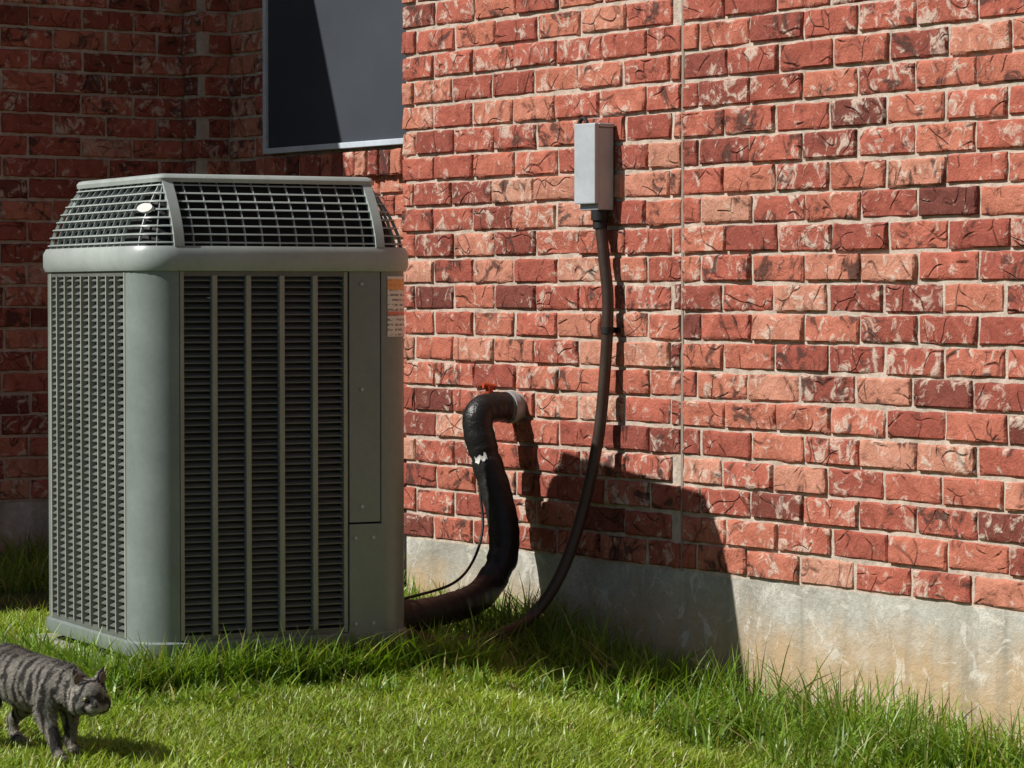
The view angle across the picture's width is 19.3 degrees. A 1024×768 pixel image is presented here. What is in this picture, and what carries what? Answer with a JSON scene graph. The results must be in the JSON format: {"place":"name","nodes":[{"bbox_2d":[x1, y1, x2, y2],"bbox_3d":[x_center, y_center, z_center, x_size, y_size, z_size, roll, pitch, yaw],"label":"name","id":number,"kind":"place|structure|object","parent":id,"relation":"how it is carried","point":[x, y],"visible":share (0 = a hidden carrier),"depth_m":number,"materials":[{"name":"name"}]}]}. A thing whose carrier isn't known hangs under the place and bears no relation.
{"place":"outdoors","nodes":[
{"label":"outdoors","id":0,"kind":"place"},
{"bbox_2d":[0,565,969,767],"bbox_3d":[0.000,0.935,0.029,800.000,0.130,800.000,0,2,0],"label":"ground","id":1,"kind":"structure","parent":0,"point":[34,601],"depth_m":6.27,"materials":[{"name":"green plant"}]},
{"bbox_2d":[0,642,111,763],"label":"cat","id":2,"kind":"object","parent":1,"relation":"on","point":[45,690],"visible":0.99,"depth_m":5.55},
{"bbox_2d":[30,633,437,668],"bbox_3d":[-0.659,0.670,7.048,0.744,0.130,0.766,-1,2,-27],"label":"concrete pad","id":3,"kind":"object","parent":1,"relation":"on","point":[57,639],"visible":0.11,"depth_m":6.99,"materials":[{"name":"grey concrete"}]},
{"bbox_2d":[43,173,407,662],"bbox_3d":[-0.673,0.065,7.008,0.686,1.081,0.725,-1,2,-27],"label":"air conditioner","id":4,"kind":"object","parent":3,"relation":"on","point":[226,401],"visible":1,"depth_m":6.72,"materials":[{"name":"paint"}]},
{"bbox_2d":[0,524,1023,767],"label":"tall grass","id":5,"kind":"structure","parent":1,"relation":"on","point":[692,703],"depth_m":6.65,"materials":[{"name":"green plant"}]},
{"bbox_2d":[0,500,1023,755],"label":"foundation","id":6,"kind":"object","parent":1,"relation":"on","point":[948,652],"visible":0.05,"depth_m":6.88,"materials":[{"name":"concrete"}]},
{"bbox_2d":[0,0,184,499],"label":"wing wall bricks","id":7,"kind":"object","parent":6,"relation":"on","point":[42,167],"visible":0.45,"depth_m":9.62,"materials":[{"name":"red brick"}]},
{"bbox_2d":[0,0,184,501],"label":"mortar","id":8,"kind":"object","parent":6,"relation":"on","point":[52,200],"depth_m":9.63,"materials":[{"name":"grey concrete"}]},
{"bbox_2d":[184,0,403,175],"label":"pier mortar","id":9,"kind":"object","parent":6,"relation":"on","point":[202,49],"visible":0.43,"depth_m":9.82,"materials":[{"name":"grey concrete"}]},
{"bbox_2d":[182,0,406,511],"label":"window wall bricks","id":10,"kind":"object","parent":6,"relation":"on","point":[386,176],"depth_m":9.79,"materials":[{"name":"red brick"}]},
{"bbox_2d":[262,0,402,154],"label":"window frame","id":11,"kind":"object","parent":10,"relation":"in","point":[338,146],"visible":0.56,"depth_m":9.57,"materials":[{"name":"white metal"}]},
{"bbox_2d":[268,0,405,147],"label":"window solar screen","id":12,"kind":"object","parent":11,"relation":"in","point":[334,71],"depth_m":9.29,"materials":[{"name":"grey fabric"}]},
{"bbox_2d":[232,0,1023,612],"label":"wall mortar","id":13,"kind":"object","parent":6,"relation":"on","point":[676,514],"depth_m":7.01,"materials":[{"name":"beige concrete"}]},
{"bbox_2d":[401,0,1023,610],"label":"wall bricks","id":14,"kind":"object","parent":6,"relation":"on","point":[957,330],"depth_m":6.99,"materials":[{"name":"red brick"}]},
{"bbox_2d":[404,382,526,630],"bbox_3d":[-0.136,0.293,7.318,0.157,0.572,0.934,0,2,15],"label":"refrigerant pipe","id":15,"kind":"object","parent":14,"relation":"attached to","point":[485,411],"visible":0.88,"depth_m":7.59,"materials":[{"name":"black plastic"}]},
{"bbox_2d":[407,228,619,646],"bbox_3d":[-0.056,0.109,7.156,0.769,1.030,0.114,-2,2,-42],"label":"electrical conduit","id":16,"kind":"object","parent":14,"relation":"attached to","point":[608,330],"visible":0.78,"depth_m":7.35,"materials":[{"name":"black plastic"}]},
{"bbox_2d":[574,116,614,228],"bbox_3d":[0.194,-0.519,7.391,0.062,0.280,0.116,-1,2,-35],"label":"electrical disconnect box","id":17,"kind":"object","parent":14,"relation":"attached to","point":[593,168],"visible":1,"depth_m":7.35,"materials":[{"name":"grey metal"}]},
{"bbox_2d":[681,0,683,570],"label":"expansion joint","id":18,"kind":"object","parent":14,"relation":"attached to","point":[682,255],"visible":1,"depth_m":7.17,"materials":[{"name":"grey"}]}
]}

